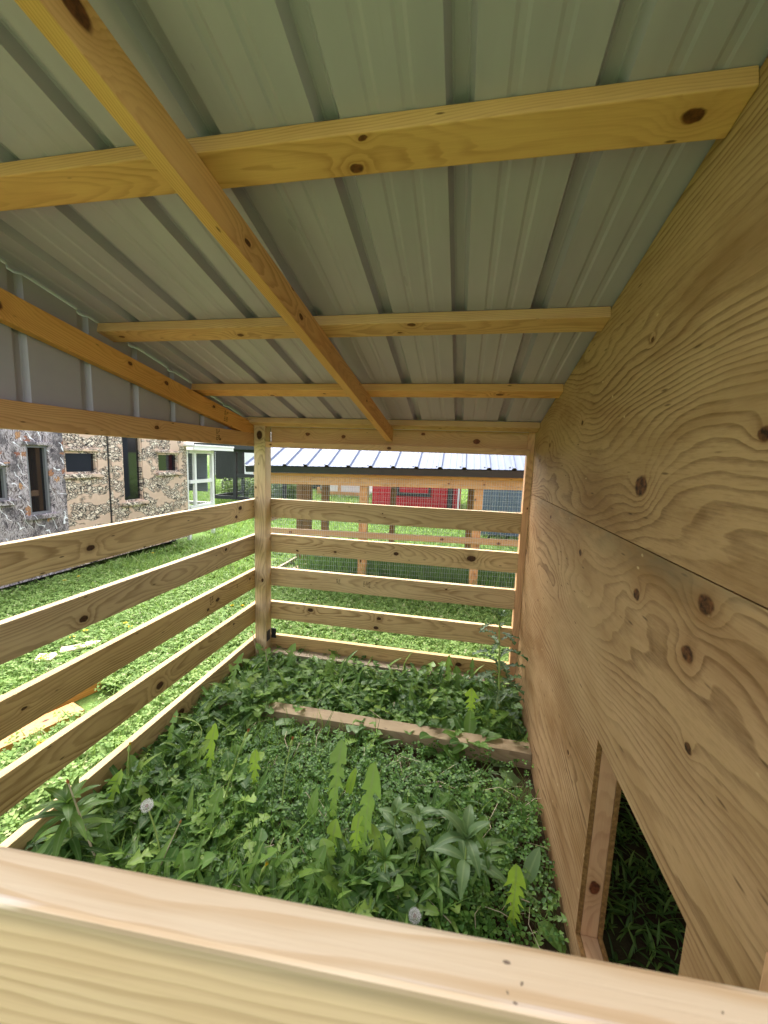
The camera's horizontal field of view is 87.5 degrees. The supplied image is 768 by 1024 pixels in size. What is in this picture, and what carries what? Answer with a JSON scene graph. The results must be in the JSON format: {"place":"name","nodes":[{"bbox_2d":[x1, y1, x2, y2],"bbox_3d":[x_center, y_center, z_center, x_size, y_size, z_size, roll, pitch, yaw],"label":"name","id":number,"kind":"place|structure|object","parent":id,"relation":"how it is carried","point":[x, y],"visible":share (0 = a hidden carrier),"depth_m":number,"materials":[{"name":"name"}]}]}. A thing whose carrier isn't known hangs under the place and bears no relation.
{"place":"outdoors","nodes":[
{"label":"outdoors","id":0,"kind":"place"},
{"bbox_2d":[186,442,210,450],"label":"sky","id":1,"kind":"structure","parent":0,"point":[187,448],"materials":[{"name":"white"}]},
{"bbox_2d":[189,465,474,532],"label":"grass","id":2,"kind":"structure","parent":0,"point":[335,499],"depth_m":13.53,"materials":[{"name":"green plant"}]},
{"bbox_2d":[0,456,685,975],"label":"ground","id":3,"kind":"structure","parent":0,"point":[88,702],"depth_m":1.71,"materials":[{"name":"green plant"}]},
{"bbox_2d":[0,429,71,588],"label":"hunting blind","id":4,"kind":"object","parent":3,"relation":"on","point":[33,499],"visible":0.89,"depth_m":4.46,"materials":[{"name":"grey stone"}]},
{"bbox_2d":[0,462,16,505],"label":"window","id":5,"kind":"structure","parent":4,"relation":"in","point":[3,486],"depth_m":4.19,"materials":[{"name":"beige glass"}]},
{"bbox_2d":[23,441,58,520],"bbox_3d":[-3.890,-0.354,4.522,0.101,0.863,0.330,4,8,11],"label":"window","id":6,"kind":"structure","parent":4,"relation":"in","point":[37,466],"depth_m":4.55,"materials":[{"name":"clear glass"}]},
{"bbox_2d":[0,702,84,752],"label":"stained plank","id":7,"kind":"object","parent":3,"relation":"on","point":[49,720],"visible":0.59,"depth_m":2.27,"materials":[{"name":"beige wood"}]},
{"bbox_2d":[35,652,57,661],"bbox_3d":[-2.486,1.067,2.956,0.130,0.012,0.099,0,15,-17],"label":"wood scrap","id":8,"kind":"object","parent":3,"relation":"on","point":[53,655],"visible":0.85,"depth_m":2.95,"materials":[{"name":"beige wood"}]},
{"bbox_2d":[18,775,120,861],"bbox_3d":[-1.187,1.200,1.524,0.312,0.332,0.333,4,8,11],"label":"goldenrod","id":9,"kind":"object","parent":3,"relation":"on","point":[68,816],"visible":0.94,"depth_m":1.49,"materials":[{"name":"green plant"}]},
{"bbox_2d":[46,681,101,713],"bbox_3d":[-2.271,1.193,1.968,0.041,0.150,1.614,6,9,27],"label":"stained plank","id":10,"kind":"object","parent":3,"relation":"on","point":[87,692],"visible":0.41,"depth_m":2.58,"materials":[{"name":"orange wood"}]},
{"bbox_2d":[66,779,95,855],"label":"dry stalk","id":11,"kind":"object","parent":3,"relation":"on","point":[77,808],"visible":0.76,"depth_m":1.49,"materials":[{"name":"plant"}]},
{"bbox_2d":[106,769,123,832],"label":"dandelion plant","id":12,"kind":"object","parent":3,"relation":"on","point":[117,779],"visible":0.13,"depth_m":1.73,"materials":[{"name":"green plant"}]},
{"bbox_2d":[62,433,187,570],"bbox_3d":[-4.576,-0.439,6.088,2.020,2.119,2.232,4,8,11],"label":"hunting blind","id":13,"kind":"object","parent":3,"relation":"on","point":[110,479],"visible":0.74,"depth_m":5.64,"materials":[{"name":"beige stone"}]},
{"bbox_2d":[63,448,104,478],"bbox_3d":[-3.803,-0.614,5.047,0.101,0.370,0.550,4,8,11],"label":"window","id":14,"kind":"structure","parent":13,"relation":"in","point":[76,462],"depth_m":5.05,"materials":[{"name":"beige stone"}]},
{"bbox_2d":[121,437,148,506],"bbox_3d":[-3.649,-0.691,5.823,0.101,1.183,0.460,4,8,11],"label":"window","id":15,"kind":"structure","parent":13,"relation":"in","point":[131,447],"depth_m":5.87,"materials":[{"name":"black glass"}]},
{"bbox_2d":[156,451,182,475],"bbox_3d":[-3.508,-0.794,6.527,0.101,0.393,0.570,4,8,11],"label":"window","id":16,"kind":"structure","parent":13,"relation":"in","point":[167,462],"depth_m":6.54,"materials":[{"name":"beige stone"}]},
{"bbox_2d":[127,742,131,780],"bbox_3d":[-1.172,1.198,1.850,0.019,0.253,0.072,-2,8,-25],"label":"dandelion bud","id":17,"kind":"object","parent":3,"relation":"on","point":[129,748],"visible":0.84,"depth_m":1.85,"materials":[{"name":"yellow plant"}]},
{"bbox_2d":[103,780,183,848],"bbox_3d":[-1.020,1.292,1.710,0.338,0.092,0.344,8,10,39],"label":"dandelion plant","id":18,"kind":"object","parent":3,"relation":"on","point":[170,792],"visible":0.2,"depth_m":1.78,"materials":[{"name":"green plant"}]},
{"bbox_2d":[140,798,160,851],"bbox_3d":[-0.858,1.220,1.489,0.081,0.326,0.045,4,8,11],"label":"dandelion clock","id":19,"kind":"object","parent":3,"relation":"on","point":[146,805],"visible":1,"depth_m":1.48,"materials":[{"name":"white plant"}]},
{"bbox_2d":[161,819,181,864],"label":"dry stalk","id":20,"kind":"object","parent":3,"relation":"on","point":[180,821],"visible":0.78,"depth_m":1.47,"materials":[{"name":"plant"}]},
{"bbox_2d":[166,709,177,744],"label":"dandelion plant","id":21,"kind":"object","parent":3,"relation":"on","point":[171,728],"visible":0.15,"depth_m":2.11,"materials":[{"name":"green plant"}]},
{"bbox_2d":[173,716,201,749],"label":"dry stalk","id":22,"kind":"object","parent":3,"relation":"on","point":[197,723],"visible":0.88,"depth_m":2.04,"materials":[{"name":"plant"}]},
{"bbox_2d":[164,784,236,838],"bbox_3d":[-0.785,1.319,1.691,0.402,0.099,0.329,4,8,11],"label":"dandelion plant","id":23,"kind":"object","parent":3,"relation":"on","point":[201,791],"visible":0.06,"depth_m":1.81,"materials":[{"name":"green plant"}]},
{"bbox_2d":[175,722,239,764],"bbox_3d":[-0.967,1.230,2.133,0.328,0.100,0.372,4,8,11],"label":"dandelion plant","id":24,"kind":"object","parent":3,"relation":"on","point":[225,731],"visible":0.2,"depth_m":2.15,"materials":[{"name":"green plant"}]},
{"bbox_2d":[183,444,233,539],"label":"chicken coop","id":25,"kind":"structure","parent":3,"relation":"on","point":[198,479],"depth_m":7.61,"materials":[{"name":"white paint"}]},
{"bbox_2d":[203,723,220,773],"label":"dandelion plant","id":26,"kind":"object","parent":3,"relation":"on","point":[212,734],"visible":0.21,"depth_m":1.95,"materials":[{"name":"green plant"}]},
{"bbox_2d":[197,833,246,879],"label":"dandelion plant","id":27,"kind":"object","parent":3,"relation":"on","point":[236,835],"visible":0.17,"depth_m":1.58,"materials":[{"name":"green plant"}]},
{"bbox_2d":[222,728,249,807],"bbox_3d":[-0.646,1.141,1.738,0.132,0.431,0.015,1,8,-10],"label":"dandelion bud","id":28,"kind":"object","parent":3,"relation":"on","point":[246,734],"visible":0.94,"depth_m":1.73,"materials":[{"name":"green plant"}]},
{"bbox_2d":[219,477,253,496],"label":"leafy shrub","id":29,"kind":"object","parent":3,"relation":"on","point":[247,489],"visible":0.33,"depth_m":13.59,"materials":[{"name":"green plant"}]},
{"bbox_2d":[230,653,243,684],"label":"dandelion plant","id":30,"kind":"object","parent":3,"relation":"on","point":[238,660],"visible":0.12,"depth_m":2.67,"materials":[{"name":"green plant"}]},
{"bbox_2d":[194,443,285,499],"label":"chicken coop","id":31,"kind":"structure","parent":3,"relation":"on","point":[229,464],"depth_m":11.60,"materials":[{"name":"black paint"}]},
{"bbox_2d":[215,453,273,489],"bbox_3d":[-5.128,-1.959,16.195,2.900,2.400,1.800,4,8,11],"label":"white trailer","id":32,"kind":"object","parent":3,"relation":"on","point":[247,456],"visible":0.07,"depth_m":15.31,"materials":[{"name":"paint"}]},
{"bbox_2d":[241,748,269,795],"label":"dandelion plant","id":33,"kind":"object","parent":3,"relation":"on","point":[254,759],"visible":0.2,"depth_m":1.89,"materials":[{"name":"green plant"}]},
{"bbox_2d":[0,566,512,843],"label":"lawn clover","id":34,"kind":"object","parent":3,"relation":"on","point":[70,767],"visible":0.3,"depth_m":3.37,"materials":[{"name":"green plant"}]},
{"bbox_2d":[0,518,518,840],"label":"lawn grass","id":35,"kind":"structure","parent":3,"relation":"on","point":[237,570],"depth_m":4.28,"materials":[{"name":"green plant"}]},
{"bbox_2d":[60,640,100,652],"bbox_3d":[-2.369,1.047,3.135,0.260,0.013,0.077,-4,17,-40],"label":"wood scrap","id":36,"kind":"object","parent":35,"relation":"on","point":[71,648],"visible":0.75,"depth_m":3.11,"materials":[{"name":"beige wood"}]},
{"bbox_2d":[258,861,267,884],"bbox_3d":[-0.432,1.326,1.437,0.037,0.160,0.016,0,8,-19],"label":"dandelion bud","id":37,"kind":"object","parent":3,"relation":"on","point":[264,867],"visible":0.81,"depth_m":1.43,"materials":[{"name":"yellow plant"}]},
{"bbox_2d":[242,643,293,675],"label":"dandelion plant","id":38,"kind":"object","parent":3,"relation":"on","point":[261,652],"visible":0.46,"depth_m":2.91,"materials":[{"name":"green plant"}]},
{"bbox_2d":[21,645,528,942],"bbox_3d":[-0.271,1.292,1.798,2.290,0.296,2.784,4,8,11],"label":"weed mat","id":39,"kind":"object","parent":3,"relation":"on","point":[183,863],"visible":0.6,"depth_m":1.70,"materials":[{"name":"green plant"}]},
{"bbox_2d":[271,483,296,498],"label":"leafy shrub","id":40,"kind":"object","parent":3,"relation":"on","point":[291,489],"visible":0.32,"depth_m":13.37,"materials":[{"name":"green plant"}]},
{"bbox_2d":[239,844,332,896],"bbox_3d":[-0.384,1.345,1.488,0.400,0.095,0.288,4,8,11],"label":"dandelion plant","id":41,"kind":"object","parent":3,"relation":"on","point":[302,866],"visible":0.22,"depth_m":1.52,"materials":[{"name":"green plant"}]},
{"bbox_2d":[281,736,293,810],"bbox_3d":[-0.416,1.157,1.731,0.058,0.417,0.016,4,8,11],"label":"dandelion bud","id":42,"kind":"object","parent":3,"relation":"on","point":[291,743],"visible":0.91,"depth_m":1.72,"materials":[{"name":"green plant"}]},
{"bbox_2d":[275,718,306,735],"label":"dock plant","id":43,"kind":"object","parent":3,"relation":"on","point":[281,721],"visible":0.67,"depth_m":2.27,"materials":[{"name":"green plant"}]},
{"bbox_2d":[287,643,295,666],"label":"dandelion plant","id":44,"kind":"object","parent":3,"relation":"on","point":[292,647],"visible":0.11,"depth_m":2.97,"materials":[{"name":"green plant"}]},
{"bbox_2d":[283,788,317,831],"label":"broadleaf seedling","id":45,"kind":"object","parent":3,"relation":"on","point":[313,800],"visible":0.6,"depth_m":1.71,"materials":[{"name":"green plant"}]},
{"bbox_2d":[65,644,540,924],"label":"weeds","id":46,"kind":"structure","parent":3,"relation":"on","point":[254,813],"depth_m":1.76,"materials":[{"name":"green plant"}]},
{"bbox_2d":[289,689,334,725],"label":"dandelion plant","id":47,"kind":"object","parent":3,"relation":"on","point":[313,722],"visible":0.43,"depth_m":2.48,"materials":[{"name":"green plant"}]},
{"bbox_2d":[70,651,569,952],"bbox_3d":[-0.266,1.294,1.780,2.019,0.164,2.555,4,8,11],"label":"clover cover","id":48,"kind":"object","parent":3,"relation":"on","point":[383,765],"visible":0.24,"depth_m":1.84,"materials":[{"name":"green plant"}]},
{"bbox_2d":[298,739,350,832],"bbox_3d":[-0.222,1.202,1.698,0.190,0.352,0.225,9,10,42],"label":"dandelion plant","id":49,"kind":"object","parent":3,"relation":"on","point":[338,755],"visible":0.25,"depth_m":1.75,"materials":[{"name":"green plant"}]},
{"bbox_2d":[294,656,354,689],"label":"dandelion plant","id":50,"kind":"object","parent":3,"relation":"on","point":[315,658],"visible":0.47,"depth_m":2.85,"materials":[{"name":"green plant"}]},
{"bbox_2d":[325,818,341,865],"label":"dandelion plant","id":51,"kind":"object","parent":3,"relation":"on","point":[333,830],"visible":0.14,"depth_m":1.56,"materials":[{"name":"green plant"}]},
{"bbox_2d":[119,663,550,948],"bbox_3d":[-0.274,1.292,1.796,2.014,0.134,2.508,4,8,11],"label":"dry straw","id":52,"kind":"object","parent":3,"relation":"on","point":[414,805],"visible":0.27,"depth_m":1.77,"materials":[{"name":"plant"}]},
{"bbox_2d":[324,767,356,802],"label":"broadleaf seedling","id":53,"kind":"object","parent":3,"relation":"on","point":[352,778],"visible":0.49,"depth_m":1.85,"materials":[{"name":"green plant"}]},
{"bbox_2d":[321,811,363,865],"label":"dandelion plant","id":54,"kind":"object","parent":3,"relation":"on","point":[355,824],"visible":0.14,"depth_m":1.53,"materials":[{"name":"green plant"}]},
{"bbox_2d":[317,485,371,497],"bbox_3d":[-1.221,-1.646,15.788,1.950,2.670,2.745,4,8,11],"label":"white cabin","id":55,"kind":"object","parent":3,"relation":"on","point":[345,489],"visible":0.06,"depth_m":15.11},
{"bbox_2d":[343,864,366,897],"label":"dandelion plant","id":56,"kind":"object","parent":3,"relation":"on","point":[346,889],"visible":0.04,"depth_m":1.41,"materials":[{"name":"green plant"}]},
{"bbox_2d":[346,724,364,733],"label":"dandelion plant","id":57,"kind":"object","parent":3,"relation":"on","point":[353,728],"visible":0.4,"depth_m":2.26,"materials":[{"name":"green plant"}]},
{"bbox_2d":[335,719,381,750],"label":"dandelion plant","id":58,"kind":"object","parent":3,"relation":"on","point":[356,740],"visible":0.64,"depth_m":2.24,"materials":[{"name":"green plant"}]},
{"bbox_2d":[359,761,380,861],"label":"dandelion plant","id":59,"kind":"object","parent":3,"relation":"on","point":[371,785],"visible":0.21,"depth_m":1.53,"materials":[{"name":"green plant"}]},
{"bbox_2d":[0,0,767,1023],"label":"animal shelter","id":60,"kind":"object","parent":3,"relation":"on","point":[534,232],"visible":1,"depth_m":0.92,"materials":[{"name":"brown wood"}]},
{"bbox_2d":[364,834,404,901],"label":"leafy weed","id":61,"kind":"object","parent":3,"relation":"on","point":[384,856],"visible":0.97,"depth_m":1.42,"materials":[{"name":"green plant"}]},
{"bbox_2d":[245,447,524,597],"bbox_3d":[0.643,-0.237,5.690,4.033,2.210,2.998,4,8,11],"label":"poultry run","id":62,"kind":"object","parent":3,"relation":"on","point":[304,469],"visible":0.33,"depth_m":4.42,"materials":[{"name":"brown wood"}]},
{"bbox_2d":[360,669,423,691],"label":"dandelion plant","id":63,"kind":"object","parent":3,"relation":"on","point":[370,681],"visible":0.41,"depth_m":2.72,"materials":[{"name":"green plant"}]},
{"bbox_2d":[376,796,409,851],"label":"leafy weed","id":64,"kind":"object","parent":3,"relation":"on","point":[395,809],"visible":0.91,"depth_m":1.64,"materials":[{"name":"green plant"}]},
{"bbox_2d":[282,532,517,604],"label":"tall grass","id":65,"kind":"structure","parent":3,"relation":"on","point":[321,564],"depth_m":4.77,"materials":[{"name":"green plant"}]},
{"bbox_2d":[408,907,421,923],"bbox_3d":[0.098,1.369,1.316,0.044,0.147,0.044,-3,9,-35],"label":"dandelion clock","id":66,"kind":"object","parent":3,"relation":"on","point":[415,916],"visible":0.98,"depth_m":1.30,"materials":[{"name":"white plant"}]},
{"bbox_2d":[405,666,426,692],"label":"leafy weed","id":67,"kind":"object","parent":3,"relation":"on","point":[418,679],"visible":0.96,"depth_m":2.65,"materials":[{"name":"green plant"}]},
{"bbox_2d":[372,475,460,508],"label":"red shed","id":68,"kind":"structure","parent":3,"relation":"on","point":[380,498],"depth_m":11.55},
{"bbox_2d":[400,803,441,847],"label":"leafy weed","id":69,"kind":"object","parent":3,"relation":"on","point":[418,812],"visible":0.89,"depth_m":1.64,"materials":[{"name":"green plant"}]},
{"bbox_2d":[418,851,460,915],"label":"leafy weed","id":70,"kind":"object","parent":3,"relation":"on","point":[441,869],"visible":0.98,"depth_m":1.40,"materials":[{"name":"green plant"}]},
{"bbox_2d":[418,742,468,772],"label":"dock plant","id":71,"kind":"object","parent":3,"relation":"on","point":[458,748],"visible":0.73,"depth_m":2.15,"materials":[{"name":"green plant"}]},
{"bbox_2d":[419,715,469,761],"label":"dock plant","id":72,"kind":"object","parent":3,"relation":"on","point":[423,735],"visible":0.38,"depth_m":2.30,"materials":[{"name":"green plant"}]},
{"bbox_2d":[436,689,457,714],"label":"leafy weed","id":73,"kind":"object","parent":3,"relation":"on","point":[448,702],"visible":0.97,"depth_m":2.46,"materials":[{"name":"green plant"}]},
{"bbox_2d":[445,655,452,685],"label":"dandelion plant","id":74,"kind":"object","parent":3,"relation":"on","point":[448,663],"visible":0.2,"depth_m":2.73,"materials":[{"name":"green plant"}]},
{"bbox_2d":[425,804,510,899],"bbox_3d":[0.305,1.268,1.477,0.307,0.317,0.303,4,8,11],"label":"leafy weed","id":75,"kind":"object","parent":3,"relation":"on","point":[467,827],"visible":0.99,"depth_m":1.45,"materials":[{"name":"green plant"}]},
{"bbox_2d":[465,688,478,710],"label":"dandelion plant","id":76,"kind":"object","parent":3,"relation":"on","point":[471,693],"visible":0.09,"depth_m":2.46,"materials":[{"name":"green plant"}]},
{"bbox_2d":[469,658,474,686],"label":"dandelion plant","id":77,"kind":"object","parent":3,"relation":"on","point":[471,669],"visible":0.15,"depth_m":2.77,"materials":[{"name":"green plant"}]},
{"bbox_2d":[442,709,502,749],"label":"dock plant","id":78,"kind":"object","parent":3,"relation":"on","point":[468,725],"visible":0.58,"depth_m":2.25,"materials":[{"name":"green plant"}]},
{"bbox_2d":[469,834,504,900],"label":"leafy weed","id":79,"kind":"object","parent":3,"relation":"on","point":[487,858],"visible":0.75,"depth_m":1.47,"materials":[{"name":"green plant"}]},
{"bbox_2d":[464,609,527,733],"bbox_3d":[0.694,0.952,2.469,0.438,0.707,0.423,7,9,33],"label":"thistle","id":80,"kind":"object","parent":3,"relation":"on","point":[498,697],"visible":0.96,"depth_m":2.44,"materials":[{"name":"green plant"}]},
{"bbox_2d":[480,489,521,536],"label":"blue shed","id":81,"kind":"structure","parent":3,"relation":"on","point":[491,502],"depth_m":8.23,"materials":[{"name":"metal"}]},
{"bbox_2d":[488,757,520,792],"bbox_3d":[0.617,1.360,2.067,0.167,0.070,0.258,2,8,-3],"label":"plantain","id":82,"kind":"object","parent":3,"relation":"on","point":[514,778],"visible":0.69,"depth_m":2.05,"materials":[{"name":"green plant"}]},
{"bbox_2d":[501,714,523,737],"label":"leafy weed","id":83,"kind":"object","parent":3,"relation":"on","point":[510,722],"visible":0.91,"depth_m":2.32,"materials":[{"name":"green plant"}]},
{"bbox_2d":[504,864,525,936],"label":"dandelion plant","id":84,"kind":"object","parent":3,"relation":"on","point":[515,878],"visible":0.9,"depth_m":1.35,"materials":[{"name":"green plant"}]},
{"bbox_2d":[493,847,540,891],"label":"broadleaf seedling","id":85,"kind":"object","parent":3,"relation":"on","point":[532,863],"visible":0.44,"depth_m":1.51,"materials":[{"name":"green plant"}]},
{"bbox_2d":[518,888,567,953],"bbox_3d":[0.556,1.423,1.393,0.248,0.068,0.278,4,8,11],"label":"dandelion plant","id":86,"kind":"object","parent":3,"relation":"on","point":[563,918],"visible":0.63,"depth_m":1.39,"materials":[{"name":"green plant"}]},
{"bbox_2d":[520,899,566,952],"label":"broadleaf seedling","id":87,"kind":"object","parent":3,"relation":"on","point":[545,922],"visible":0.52,"depth_m":1.37,"materials":[{"name":"green plant"}]},
{"bbox_2d":[604,791,685,974],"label":"grass","id":88,"kind":"structure","parent":0,"point":[622,902],"depth_m":1.46,"materials":[{"name":"green plant"}]}
]}

